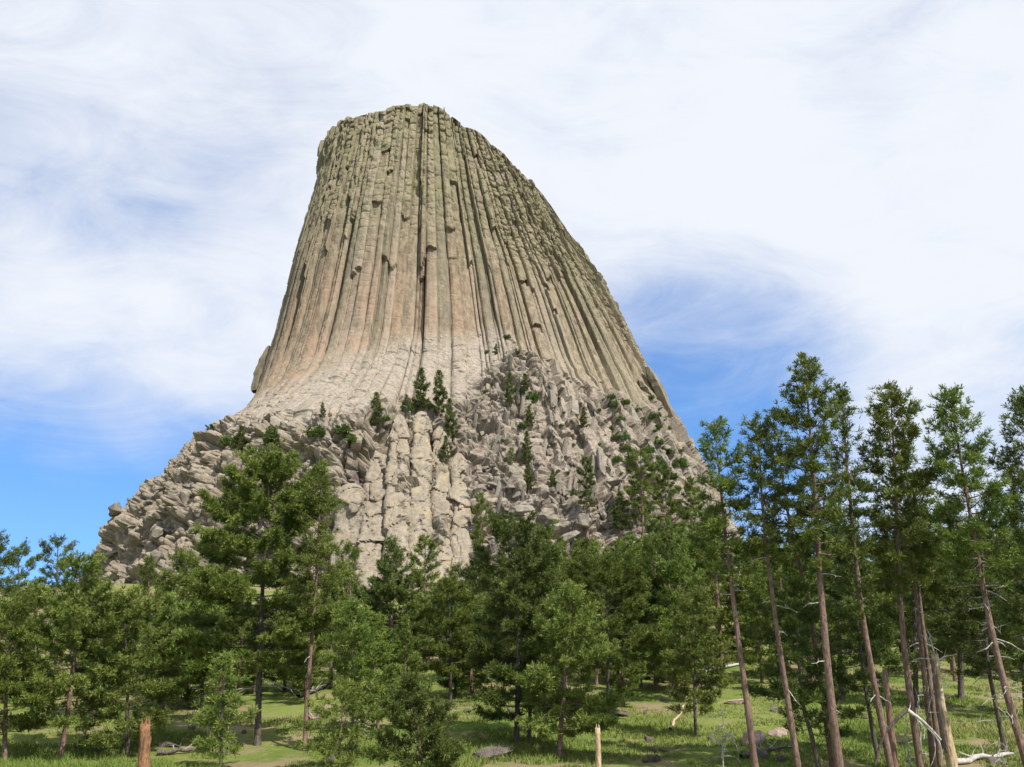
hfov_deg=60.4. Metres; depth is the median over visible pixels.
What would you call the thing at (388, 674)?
pine tree
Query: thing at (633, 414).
fallen rock
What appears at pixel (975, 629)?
pine tree
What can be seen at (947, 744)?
dead tree
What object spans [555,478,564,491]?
boulder
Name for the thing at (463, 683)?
pine tree
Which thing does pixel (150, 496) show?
boulder
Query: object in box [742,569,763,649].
pine tree
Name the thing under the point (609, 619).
pine tree
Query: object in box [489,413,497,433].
fallen rock
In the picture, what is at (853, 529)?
pine tree
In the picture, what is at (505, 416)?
fallen rock
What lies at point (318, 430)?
bush
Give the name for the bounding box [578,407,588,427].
pine tree
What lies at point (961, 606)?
pine tree
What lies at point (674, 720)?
fallen log
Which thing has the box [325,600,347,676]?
pine tree
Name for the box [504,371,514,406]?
pine tree
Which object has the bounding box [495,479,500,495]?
fallen rock
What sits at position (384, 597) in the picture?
pine tree
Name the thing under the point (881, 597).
pine tree
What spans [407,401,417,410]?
bush
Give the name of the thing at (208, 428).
pine tree
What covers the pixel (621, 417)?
bush
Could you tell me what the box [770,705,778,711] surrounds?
boulder
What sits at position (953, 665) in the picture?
pine tree
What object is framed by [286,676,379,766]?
pine tree
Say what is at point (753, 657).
pine tree
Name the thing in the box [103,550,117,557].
boulder
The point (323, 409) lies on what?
pine tree
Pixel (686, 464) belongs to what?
bush
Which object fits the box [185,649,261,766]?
pine tree
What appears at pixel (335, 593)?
pine tree
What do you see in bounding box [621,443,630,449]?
bush
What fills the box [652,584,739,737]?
pine tree
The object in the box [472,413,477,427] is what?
fallen rock
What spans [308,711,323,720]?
fallen log
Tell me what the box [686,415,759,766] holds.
pine tree
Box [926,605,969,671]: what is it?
pine tree
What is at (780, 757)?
boulder
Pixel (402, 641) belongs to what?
pine tree
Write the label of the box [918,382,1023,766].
pine tree
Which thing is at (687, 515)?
pine tree
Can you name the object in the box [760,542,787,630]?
pine tree
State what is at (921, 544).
pine tree
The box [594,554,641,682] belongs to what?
pine tree
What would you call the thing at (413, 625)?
pine tree
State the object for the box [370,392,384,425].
pine tree
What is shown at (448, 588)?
pine tree
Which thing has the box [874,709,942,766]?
fallen branch
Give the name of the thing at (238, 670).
pine tree
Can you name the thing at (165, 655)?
pine tree
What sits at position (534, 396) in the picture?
bush
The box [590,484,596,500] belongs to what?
fallen rock
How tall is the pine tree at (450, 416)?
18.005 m
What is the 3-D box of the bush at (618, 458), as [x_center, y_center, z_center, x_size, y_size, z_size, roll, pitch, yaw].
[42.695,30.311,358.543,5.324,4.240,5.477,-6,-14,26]
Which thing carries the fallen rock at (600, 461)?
on the rock tower
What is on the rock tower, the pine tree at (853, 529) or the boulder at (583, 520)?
the boulder at (583, 520)
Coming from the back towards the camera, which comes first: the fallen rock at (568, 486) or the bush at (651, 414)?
the bush at (651, 414)
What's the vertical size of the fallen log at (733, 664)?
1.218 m
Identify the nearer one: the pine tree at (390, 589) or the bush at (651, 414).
the pine tree at (390, 589)
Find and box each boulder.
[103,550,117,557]
[108,502,121,514]
[143,500,153,505]
[146,494,154,501]
[149,550,161,565]
[150,526,163,540]
[158,741,178,746]
[179,490,189,504]
[325,755,334,760]
[463,476,470,487]
[463,708,471,712]
[471,745,513,759]
[479,414,487,421]
[487,482,496,486]
[489,539,497,553]
[500,478,508,487]
[505,484,514,489]
[508,504,535,514]
[512,491,521,499]
[533,458,540,465]
[537,510,553,517]
[538,514,559,523]
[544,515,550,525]
[546,448,552,455]
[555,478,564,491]
[558,530,580,542]
[575,513,591,527]
[604,525,610,530]
[606,478,622,486]
[611,710,630,715]
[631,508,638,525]
[644,736,653,742]
[648,754,660,761]
[650,746,656,752]
[722,699,743,704]
[741,730,766,744]
[756,748,768,759]
[768,727,787,736]
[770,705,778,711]
[776,754,786,761]
[988,756,1010,764]
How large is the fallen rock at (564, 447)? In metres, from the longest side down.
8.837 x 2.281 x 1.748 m
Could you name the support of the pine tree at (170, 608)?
on the ground at (273, 749)
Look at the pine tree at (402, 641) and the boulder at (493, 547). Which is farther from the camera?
the boulder at (493, 547)
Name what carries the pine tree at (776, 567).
on the ground at (273, 749)
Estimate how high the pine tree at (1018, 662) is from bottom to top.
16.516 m
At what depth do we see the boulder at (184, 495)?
323.70 m
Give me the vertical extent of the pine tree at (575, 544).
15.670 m
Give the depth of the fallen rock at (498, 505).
301.83 m
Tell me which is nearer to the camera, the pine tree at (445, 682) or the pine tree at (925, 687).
the pine tree at (925, 687)
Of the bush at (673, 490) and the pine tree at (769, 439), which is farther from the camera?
the bush at (673, 490)
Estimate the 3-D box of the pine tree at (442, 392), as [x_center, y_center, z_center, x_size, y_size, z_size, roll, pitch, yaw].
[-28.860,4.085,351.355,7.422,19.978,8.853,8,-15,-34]
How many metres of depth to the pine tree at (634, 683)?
70.25 m
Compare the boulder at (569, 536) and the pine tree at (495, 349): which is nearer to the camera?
the boulder at (569, 536)
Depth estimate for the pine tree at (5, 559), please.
74.34 m
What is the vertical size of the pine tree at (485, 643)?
14.719 m
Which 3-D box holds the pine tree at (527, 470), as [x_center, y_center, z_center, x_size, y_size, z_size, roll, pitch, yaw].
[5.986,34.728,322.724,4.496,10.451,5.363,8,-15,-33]
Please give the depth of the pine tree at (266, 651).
78.13 m
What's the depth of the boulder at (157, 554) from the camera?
308.99 m
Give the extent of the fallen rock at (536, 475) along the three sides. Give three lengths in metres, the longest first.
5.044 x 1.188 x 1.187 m
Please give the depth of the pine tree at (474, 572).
89.33 m
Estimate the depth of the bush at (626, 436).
374.17 m
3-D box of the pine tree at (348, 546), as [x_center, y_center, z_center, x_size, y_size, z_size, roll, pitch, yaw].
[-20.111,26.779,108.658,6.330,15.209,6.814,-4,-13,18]
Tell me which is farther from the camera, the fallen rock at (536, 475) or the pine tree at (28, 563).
the fallen rock at (536, 475)
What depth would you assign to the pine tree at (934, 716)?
48.17 m
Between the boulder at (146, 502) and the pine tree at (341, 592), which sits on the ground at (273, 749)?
the pine tree at (341, 592)
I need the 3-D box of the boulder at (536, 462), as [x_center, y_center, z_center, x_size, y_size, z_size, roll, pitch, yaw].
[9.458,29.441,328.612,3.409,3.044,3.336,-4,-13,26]
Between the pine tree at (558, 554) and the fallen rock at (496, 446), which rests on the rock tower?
the fallen rock at (496, 446)
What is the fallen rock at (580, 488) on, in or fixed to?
on the rock tower
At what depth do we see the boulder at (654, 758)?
47.03 m
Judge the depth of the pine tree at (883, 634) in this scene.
49.51 m
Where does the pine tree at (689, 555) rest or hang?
on the ground at (273, 749)
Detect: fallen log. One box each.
[157,742,196,754]
[296,681,329,697]
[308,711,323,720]
[669,704,684,729]
[703,663,738,672]
[739,737,791,758]
[957,740,1013,764]
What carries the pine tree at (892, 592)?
on the ground at (273, 749)
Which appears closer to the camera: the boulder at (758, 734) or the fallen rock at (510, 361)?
the boulder at (758, 734)
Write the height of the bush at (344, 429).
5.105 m
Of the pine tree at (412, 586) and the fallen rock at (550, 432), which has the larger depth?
the fallen rock at (550, 432)
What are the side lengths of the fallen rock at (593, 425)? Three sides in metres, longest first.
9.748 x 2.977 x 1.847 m
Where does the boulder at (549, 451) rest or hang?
on the rock tower
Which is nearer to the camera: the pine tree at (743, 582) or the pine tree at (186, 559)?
the pine tree at (186, 559)
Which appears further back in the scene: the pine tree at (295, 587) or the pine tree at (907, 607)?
the pine tree at (907, 607)
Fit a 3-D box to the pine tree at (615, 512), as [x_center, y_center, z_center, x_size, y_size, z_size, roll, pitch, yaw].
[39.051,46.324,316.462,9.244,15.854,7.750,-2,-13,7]
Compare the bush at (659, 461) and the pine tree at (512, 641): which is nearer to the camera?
the pine tree at (512, 641)
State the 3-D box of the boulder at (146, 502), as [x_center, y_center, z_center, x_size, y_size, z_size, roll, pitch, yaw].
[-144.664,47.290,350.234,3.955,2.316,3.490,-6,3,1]
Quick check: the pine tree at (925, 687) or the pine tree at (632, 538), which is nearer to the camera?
the pine tree at (925, 687)
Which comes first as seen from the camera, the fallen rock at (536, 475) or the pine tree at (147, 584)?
the pine tree at (147, 584)
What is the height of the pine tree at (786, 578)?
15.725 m
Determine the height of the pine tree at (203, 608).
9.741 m
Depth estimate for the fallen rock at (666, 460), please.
378.85 m
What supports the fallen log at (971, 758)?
on the ground at (273, 749)
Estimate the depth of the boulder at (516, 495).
315.63 m
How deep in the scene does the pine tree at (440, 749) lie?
42.78 m
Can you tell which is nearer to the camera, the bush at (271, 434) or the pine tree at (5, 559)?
the pine tree at (5, 559)
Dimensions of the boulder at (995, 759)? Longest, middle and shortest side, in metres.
1.401 x 0.968 x 0.447 m
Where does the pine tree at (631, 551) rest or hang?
on the ground at (273, 749)
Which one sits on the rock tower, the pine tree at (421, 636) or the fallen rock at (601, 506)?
the fallen rock at (601, 506)
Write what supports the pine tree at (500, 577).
on the ground at (273, 749)
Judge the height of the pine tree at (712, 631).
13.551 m
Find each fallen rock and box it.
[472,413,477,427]
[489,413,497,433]
[492,435,501,453]
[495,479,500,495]
[496,490,502,513]
[497,422,500,434]
[502,408,509,424]
[507,354,512,371]
[519,396,524,418]
[520,360,525,370]
[521,385,527,399]
[521,487,524,500]
[534,471,537,481]
[542,438,546,454]
[546,388,558,413]
[547,428,553,441]
[548,411,553,424]
[548,495,558,505]
[561,437,567,455]
[565,478,571,498]
[571,400,578,415]
[572,476,576,489]
[577,484,582,499]
[579,424,587,440]
[584,398,596,411]
[590,416,597,432]
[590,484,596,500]
[591,454,596,475]
[596,448,605,475]
[597,502,606,520]
[618,414,625,431]
[618,482,624,495]
[629,406,639,424]
[633,456,650,478]
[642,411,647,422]
[655,412,663,423]
[660,454,674,473]
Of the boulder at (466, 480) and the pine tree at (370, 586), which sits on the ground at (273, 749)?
the pine tree at (370, 586)
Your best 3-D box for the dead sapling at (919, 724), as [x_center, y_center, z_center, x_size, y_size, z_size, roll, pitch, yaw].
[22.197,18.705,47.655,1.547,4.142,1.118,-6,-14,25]
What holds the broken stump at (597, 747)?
on the ground at (273, 749)
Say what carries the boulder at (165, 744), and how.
on the ground at (273, 749)
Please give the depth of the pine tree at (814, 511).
42.40 m
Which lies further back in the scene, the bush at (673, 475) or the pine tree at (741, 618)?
the bush at (673, 475)
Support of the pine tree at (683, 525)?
on the ground at (273, 749)
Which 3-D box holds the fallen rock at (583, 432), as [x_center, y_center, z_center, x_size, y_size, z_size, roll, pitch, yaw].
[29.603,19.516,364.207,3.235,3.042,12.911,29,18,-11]
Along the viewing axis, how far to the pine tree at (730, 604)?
124.34 m
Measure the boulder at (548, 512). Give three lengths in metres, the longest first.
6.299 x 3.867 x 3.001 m
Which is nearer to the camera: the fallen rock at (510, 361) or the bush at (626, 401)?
the fallen rock at (510, 361)
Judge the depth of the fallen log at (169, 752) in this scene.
51.95 m
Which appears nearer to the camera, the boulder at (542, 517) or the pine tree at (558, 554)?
the pine tree at (558, 554)
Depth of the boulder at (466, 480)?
310.80 m
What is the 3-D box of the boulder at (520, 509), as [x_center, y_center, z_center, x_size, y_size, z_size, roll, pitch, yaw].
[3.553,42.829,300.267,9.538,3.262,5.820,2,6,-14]
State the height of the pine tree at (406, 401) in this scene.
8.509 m
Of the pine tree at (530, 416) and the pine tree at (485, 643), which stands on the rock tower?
the pine tree at (530, 416)
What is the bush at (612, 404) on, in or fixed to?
on the rock tower
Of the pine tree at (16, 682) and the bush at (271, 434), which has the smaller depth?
the pine tree at (16, 682)
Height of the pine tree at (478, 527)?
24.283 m
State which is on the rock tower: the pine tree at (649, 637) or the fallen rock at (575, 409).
the fallen rock at (575, 409)
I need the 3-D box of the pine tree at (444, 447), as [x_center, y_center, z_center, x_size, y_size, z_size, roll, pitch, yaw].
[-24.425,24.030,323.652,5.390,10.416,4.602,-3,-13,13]
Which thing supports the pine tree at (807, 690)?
on the ground at (273, 749)
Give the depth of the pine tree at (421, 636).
102.60 m
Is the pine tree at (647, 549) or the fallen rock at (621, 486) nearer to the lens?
the pine tree at (647, 549)
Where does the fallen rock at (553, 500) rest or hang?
on the rock tower
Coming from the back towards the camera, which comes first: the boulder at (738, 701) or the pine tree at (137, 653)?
the pine tree at (137, 653)
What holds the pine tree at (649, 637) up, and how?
on the ground at (273, 749)
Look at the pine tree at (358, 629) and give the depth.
52.56 m
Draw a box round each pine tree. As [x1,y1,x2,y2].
[0,528,32,646]
[0,537,49,659]
[0,544,141,758]
[0,592,59,757]
[3,584,69,730]
[18,533,83,671]
[55,575,142,719]
[58,598,80,672]
[68,581,192,755]
[124,623,144,693]
[130,553,179,657]
[134,590,209,709]
[138,612,183,706]
[144,546,225,698]
[158,598,246,709]
[160,442,355,745]
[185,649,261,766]
[206,424,213,430]
[209,597,275,690]
[219,615,258,705]
[231,425,247,451]
[240,638,264,693]
[257,590,322,691]
[278,461,348,750]
[279,590,335,703]
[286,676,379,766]
[288,634,322,687]
[306,585,364,688]
[318,402,326,418]
[318,596,384,750]
[321,538,365,623]
[324,589,356,664]
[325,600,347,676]
[333,630,421,728]
[339,582,348,597]
[344,579,361,621]
[352,533,434,682]
[359,612,398,681]
[361,664,473,766]
[363,583,381,613]
[367,591,395,626]
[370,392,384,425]
[385,619,407,677]
[387,613,421,689]
[396,580,430,636]
[400,394,411,414]
[400,614,419,661]
[407,532,445,660]
[410,572,495,700]
[411,367,430,410]
[412,602,439,662]
[428,370,448,416]
[432,590,509,695]
[435,560,470,682]
[437,602,475,696]
[438,435,451,462]
[444,397,458,437]
[458,508,586,744]
[464,560,507,648]
[470,490,492,550]
[480,575,503,606]
[489,582,516,693]
[493,344,498,353]
[498,556,515,582]
[500,580,627,756]
[501,517,570,737]
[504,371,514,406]
[505,580,555,689]
[508,447,516,464]
[516,549,564,663]
[517,373,531,392]
[520,430,533,463]
[523,464,534,491]
[524,405,534,428]
[548,469,557,486]
[558,543,672,693]
[558,557,567,594]
[559,537,614,662]
[561,539,584,592]
[565,537,599,643]
[567,454,597,536]
[574,591,616,684]
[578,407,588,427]
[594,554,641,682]
[599,548,651,680]
[600,613,646,706]
[608,491,632,534]
[610,531,693,689]
[616,446,659,536]
[618,533,642,564]
[623,618,651,686]
[624,447,635,473]
[637,530,701,692]
[637,554,717,689]
[639,555,653,610]
[640,514,668,574]
[643,534,710,702]
[648,462,683,534]
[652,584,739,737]
[655,515,680,551]
[671,536,704,605]
[677,475,705,542]
[677,521,699,561]
[681,556,717,657]
[685,503,756,674]
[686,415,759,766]
[698,537,747,634]
[720,548,777,635]
[722,411,800,766]
[735,537,765,573]
[736,553,768,662]
[739,574,872,766]
[740,560,777,682]
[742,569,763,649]
[746,400,833,766]
[750,544,815,663]
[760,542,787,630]
[768,351,862,766]
[773,544,804,627]
[778,532,847,680]
[782,581,836,678]
[786,507,888,700]
[802,544,914,759]
[816,382,893,766]
[820,534,899,670]
[832,379,947,766]
[862,519,957,706]
[874,584,885,622]
[875,539,935,643]
[876,536,908,641]
[879,443,944,766]
[883,469,945,766]
[903,585,928,640]
[905,493,999,699]
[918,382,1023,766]
[923,510,1023,751]
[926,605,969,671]
[934,555,966,680]
[959,530,1010,629]
[962,510,1023,715]
[962,594,983,657]
[968,563,1010,655]
[983,384,1023,650]
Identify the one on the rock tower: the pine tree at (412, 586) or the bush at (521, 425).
the bush at (521, 425)
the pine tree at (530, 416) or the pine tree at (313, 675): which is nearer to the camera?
the pine tree at (313, 675)
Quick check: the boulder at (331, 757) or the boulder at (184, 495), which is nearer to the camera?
the boulder at (331, 757)
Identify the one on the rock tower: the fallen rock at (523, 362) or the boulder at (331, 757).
the fallen rock at (523, 362)
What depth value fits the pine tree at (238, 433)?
328.24 m
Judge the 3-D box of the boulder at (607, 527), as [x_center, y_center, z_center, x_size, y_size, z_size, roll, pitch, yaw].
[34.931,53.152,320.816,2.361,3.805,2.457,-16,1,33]
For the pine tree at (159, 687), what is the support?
on the ground at (273, 749)
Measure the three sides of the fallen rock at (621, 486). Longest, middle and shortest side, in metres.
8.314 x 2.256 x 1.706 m
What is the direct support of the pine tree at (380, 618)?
on the ground at (273, 749)
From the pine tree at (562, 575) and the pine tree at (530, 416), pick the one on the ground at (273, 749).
the pine tree at (562, 575)
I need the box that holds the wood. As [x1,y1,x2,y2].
[499,523,996,614]
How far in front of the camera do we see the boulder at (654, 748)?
50.12 m
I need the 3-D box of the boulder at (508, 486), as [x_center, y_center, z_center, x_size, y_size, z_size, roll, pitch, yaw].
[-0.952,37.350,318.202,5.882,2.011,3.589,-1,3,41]
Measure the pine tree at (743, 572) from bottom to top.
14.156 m
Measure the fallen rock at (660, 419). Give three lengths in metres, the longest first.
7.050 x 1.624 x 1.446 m
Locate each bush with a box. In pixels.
[217,434,237,446]
[261,425,286,444]
[304,424,326,436]
[333,422,351,434]
[344,434,356,441]
[381,415,390,421]
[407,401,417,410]
[516,421,527,427]
[525,391,539,400]
[606,393,615,398]
[609,401,618,406]
[611,435,618,439]
[612,453,622,461]
[617,415,626,420]
[619,431,630,440]
[621,397,631,404]
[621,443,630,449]
[645,444,655,452]
[648,411,656,417]
[653,438,664,443]
[656,458,665,464]
[666,448,675,454]
[669,473,678,477]
[669,489,677,493]
[671,461,678,467]
[680,459,690,467]
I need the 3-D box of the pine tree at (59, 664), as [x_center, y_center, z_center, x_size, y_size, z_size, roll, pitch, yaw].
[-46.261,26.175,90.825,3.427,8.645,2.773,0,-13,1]
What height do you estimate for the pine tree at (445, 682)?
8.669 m
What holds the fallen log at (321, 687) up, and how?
on the ground at (273, 749)
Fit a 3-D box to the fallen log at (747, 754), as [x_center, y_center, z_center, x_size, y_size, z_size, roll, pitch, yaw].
[14.217,20.195,49.278,5.894,1.203,0.825,12,-17,-43]
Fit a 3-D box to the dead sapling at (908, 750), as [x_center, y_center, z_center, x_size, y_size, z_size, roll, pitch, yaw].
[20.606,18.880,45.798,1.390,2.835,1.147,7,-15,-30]
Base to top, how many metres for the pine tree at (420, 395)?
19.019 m
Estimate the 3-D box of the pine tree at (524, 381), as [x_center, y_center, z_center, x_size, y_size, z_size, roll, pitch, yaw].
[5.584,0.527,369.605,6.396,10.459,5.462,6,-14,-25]
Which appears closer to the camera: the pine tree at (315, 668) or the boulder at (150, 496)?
the pine tree at (315, 668)
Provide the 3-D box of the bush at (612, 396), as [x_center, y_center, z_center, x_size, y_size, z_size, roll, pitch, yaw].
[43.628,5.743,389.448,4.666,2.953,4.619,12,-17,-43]
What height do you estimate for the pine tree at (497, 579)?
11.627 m
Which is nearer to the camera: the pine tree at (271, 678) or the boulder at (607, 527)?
the pine tree at (271, 678)
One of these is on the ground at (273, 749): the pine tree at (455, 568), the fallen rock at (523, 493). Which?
the pine tree at (455, 568)
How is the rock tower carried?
on the ground at (273, 749)
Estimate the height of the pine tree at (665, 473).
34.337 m
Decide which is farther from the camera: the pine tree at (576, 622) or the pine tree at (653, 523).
the pine tree at (653, 523)
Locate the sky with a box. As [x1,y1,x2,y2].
[0,0,1023,585]
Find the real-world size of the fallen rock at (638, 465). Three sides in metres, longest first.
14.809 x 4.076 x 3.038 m
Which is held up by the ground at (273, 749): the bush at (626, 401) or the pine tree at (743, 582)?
the pine tree at (743, 582)
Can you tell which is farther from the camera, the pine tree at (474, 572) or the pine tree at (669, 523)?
the pine tree at (669, 523)
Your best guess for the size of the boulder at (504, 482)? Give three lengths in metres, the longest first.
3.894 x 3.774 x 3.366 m
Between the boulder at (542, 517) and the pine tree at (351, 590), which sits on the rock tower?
the boulder at (542, 517)
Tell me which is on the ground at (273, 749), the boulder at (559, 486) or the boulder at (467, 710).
the boulder at (467, 710)
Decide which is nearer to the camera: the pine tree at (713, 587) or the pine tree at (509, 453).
the pine tree at (713, 587)
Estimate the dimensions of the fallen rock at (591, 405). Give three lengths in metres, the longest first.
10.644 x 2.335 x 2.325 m
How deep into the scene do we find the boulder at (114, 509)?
370.77 m
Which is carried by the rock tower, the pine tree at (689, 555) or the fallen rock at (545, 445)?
the fallen rock at (545, 445)
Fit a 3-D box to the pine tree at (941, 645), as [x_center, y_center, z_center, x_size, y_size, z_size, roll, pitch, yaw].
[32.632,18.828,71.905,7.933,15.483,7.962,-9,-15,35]
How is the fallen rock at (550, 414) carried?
on the rock tower
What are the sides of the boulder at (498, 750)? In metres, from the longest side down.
2.548 x 1.554 x 0.871 m
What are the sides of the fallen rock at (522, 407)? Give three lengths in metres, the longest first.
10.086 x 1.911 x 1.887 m
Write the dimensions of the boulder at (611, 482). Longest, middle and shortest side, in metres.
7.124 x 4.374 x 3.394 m
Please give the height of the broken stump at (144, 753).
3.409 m
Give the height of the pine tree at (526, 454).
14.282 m
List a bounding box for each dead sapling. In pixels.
[704,706,739,766]
[902,718,922,766]
[907,689,928,754]
[986,737,1015,765]
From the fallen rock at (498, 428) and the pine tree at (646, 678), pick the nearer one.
the pine tree at (646, 678)
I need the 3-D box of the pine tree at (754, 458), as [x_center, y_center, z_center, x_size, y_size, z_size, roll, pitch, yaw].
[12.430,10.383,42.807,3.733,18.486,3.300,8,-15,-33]
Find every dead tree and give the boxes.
[882,666,898,766]
[908,630,957,766]
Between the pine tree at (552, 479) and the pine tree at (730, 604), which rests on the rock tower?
the pine tree at (552, 479)
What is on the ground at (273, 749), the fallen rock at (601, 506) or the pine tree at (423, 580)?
the pine tree at (423, 580)
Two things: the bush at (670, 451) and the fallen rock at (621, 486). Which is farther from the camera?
the bush at (670, 451)
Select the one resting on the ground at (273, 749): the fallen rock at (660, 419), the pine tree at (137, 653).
the pine tree at (137, 653)
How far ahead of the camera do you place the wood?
219.52 m
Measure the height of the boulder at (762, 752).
0.770 m
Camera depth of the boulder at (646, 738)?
54.86 m
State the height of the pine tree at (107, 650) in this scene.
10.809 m
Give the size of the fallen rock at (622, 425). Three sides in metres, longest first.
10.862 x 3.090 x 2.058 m
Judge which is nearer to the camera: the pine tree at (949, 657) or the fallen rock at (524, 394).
the pine tree at (949, 657)
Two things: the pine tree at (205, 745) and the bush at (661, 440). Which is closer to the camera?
the pine tree at (205, 745)
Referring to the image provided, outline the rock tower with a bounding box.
[78,103,743,590]
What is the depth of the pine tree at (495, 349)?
399.62 m
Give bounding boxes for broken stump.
[137,717,151,766]
[595,723,601,766]
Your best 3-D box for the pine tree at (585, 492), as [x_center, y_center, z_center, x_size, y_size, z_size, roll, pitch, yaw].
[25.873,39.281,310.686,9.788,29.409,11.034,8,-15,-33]
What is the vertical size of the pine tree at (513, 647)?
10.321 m
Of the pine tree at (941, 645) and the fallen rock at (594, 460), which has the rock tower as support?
the fallen rock at (594, 460)
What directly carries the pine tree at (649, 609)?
on the ground at (273, 749)
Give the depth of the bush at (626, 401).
403.05 m
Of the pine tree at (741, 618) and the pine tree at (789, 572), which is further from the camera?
the pine tree at (741, 618)
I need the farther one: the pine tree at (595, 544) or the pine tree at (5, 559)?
the pine tree at (595, 544)
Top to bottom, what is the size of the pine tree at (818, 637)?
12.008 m
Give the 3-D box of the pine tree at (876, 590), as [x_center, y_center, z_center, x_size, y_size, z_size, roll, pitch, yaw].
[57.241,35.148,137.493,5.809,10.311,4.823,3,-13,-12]
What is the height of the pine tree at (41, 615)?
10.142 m
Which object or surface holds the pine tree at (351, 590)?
on the ground at (273, 749)
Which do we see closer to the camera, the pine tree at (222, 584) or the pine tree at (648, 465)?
the pine tree at (222, 584)
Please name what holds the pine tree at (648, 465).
on the rock tower
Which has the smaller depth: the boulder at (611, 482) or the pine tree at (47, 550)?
the pine tree at (47, 550)
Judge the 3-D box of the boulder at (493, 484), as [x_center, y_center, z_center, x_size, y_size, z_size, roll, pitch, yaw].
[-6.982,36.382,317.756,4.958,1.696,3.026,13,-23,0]
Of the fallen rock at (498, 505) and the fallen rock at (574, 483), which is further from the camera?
the fallen rock at (574, 483)
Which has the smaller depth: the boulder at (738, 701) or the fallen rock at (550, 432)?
the boulder at (738, 701)
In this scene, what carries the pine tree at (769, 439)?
on the ground at (273, 749)
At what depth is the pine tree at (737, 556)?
183.95 m
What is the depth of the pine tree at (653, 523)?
119.56 m
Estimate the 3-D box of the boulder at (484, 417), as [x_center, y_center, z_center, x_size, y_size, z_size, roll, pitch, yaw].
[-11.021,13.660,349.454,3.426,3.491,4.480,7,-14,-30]
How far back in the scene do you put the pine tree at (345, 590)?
122.66 m
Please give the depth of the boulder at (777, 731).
56.84 m
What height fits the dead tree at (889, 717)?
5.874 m
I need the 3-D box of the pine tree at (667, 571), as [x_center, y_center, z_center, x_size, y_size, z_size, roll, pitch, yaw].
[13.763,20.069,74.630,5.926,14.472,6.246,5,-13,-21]
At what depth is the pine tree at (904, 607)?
128.40 m
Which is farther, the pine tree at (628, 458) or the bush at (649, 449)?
the bush at (649, 449)
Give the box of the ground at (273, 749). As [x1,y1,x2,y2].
[0,583,1023,766]
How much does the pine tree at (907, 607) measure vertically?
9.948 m
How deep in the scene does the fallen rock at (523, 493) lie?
315.96 m
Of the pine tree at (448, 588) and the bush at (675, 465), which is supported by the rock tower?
the bush at (675, 465)
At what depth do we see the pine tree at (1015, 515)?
42.73 m
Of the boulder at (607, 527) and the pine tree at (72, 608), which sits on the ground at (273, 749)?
the pine tree at (72, 608)
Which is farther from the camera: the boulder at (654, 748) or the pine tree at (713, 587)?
the pine tree at (713, 587)
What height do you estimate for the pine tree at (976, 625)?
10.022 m
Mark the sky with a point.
(753, 185)
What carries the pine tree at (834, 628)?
on the ground at (273, 749)
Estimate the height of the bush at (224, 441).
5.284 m
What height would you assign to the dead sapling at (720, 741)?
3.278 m
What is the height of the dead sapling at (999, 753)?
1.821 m
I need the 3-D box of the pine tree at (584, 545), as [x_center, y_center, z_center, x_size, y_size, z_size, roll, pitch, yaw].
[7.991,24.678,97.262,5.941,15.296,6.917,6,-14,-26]
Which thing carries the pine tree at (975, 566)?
on the ground at (273, 749)
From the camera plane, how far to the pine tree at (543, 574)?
92.63 m
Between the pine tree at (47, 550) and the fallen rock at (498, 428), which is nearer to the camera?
the pine tree at (47, 550)
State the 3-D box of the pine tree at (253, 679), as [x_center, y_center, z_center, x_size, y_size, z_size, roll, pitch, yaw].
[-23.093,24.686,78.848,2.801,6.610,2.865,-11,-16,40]
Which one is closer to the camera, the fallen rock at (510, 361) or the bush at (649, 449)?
the bush at (649, 449)
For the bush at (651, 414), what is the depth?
409.11 m
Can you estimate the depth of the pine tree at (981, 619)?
113.37 m
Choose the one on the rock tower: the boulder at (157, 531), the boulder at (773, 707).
the boulder at (157, 531)
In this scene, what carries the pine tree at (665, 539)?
on the ground at (273, 749)
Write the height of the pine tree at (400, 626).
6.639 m
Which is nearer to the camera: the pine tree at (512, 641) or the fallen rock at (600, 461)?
the pine tree at (512, 641)
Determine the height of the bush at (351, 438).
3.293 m
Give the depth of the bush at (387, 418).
330.27 m
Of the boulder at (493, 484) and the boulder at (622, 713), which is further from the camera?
the boulder at (493, 484)
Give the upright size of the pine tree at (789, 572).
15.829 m
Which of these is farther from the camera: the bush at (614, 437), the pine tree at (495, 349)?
the pine tree at (495, 349)

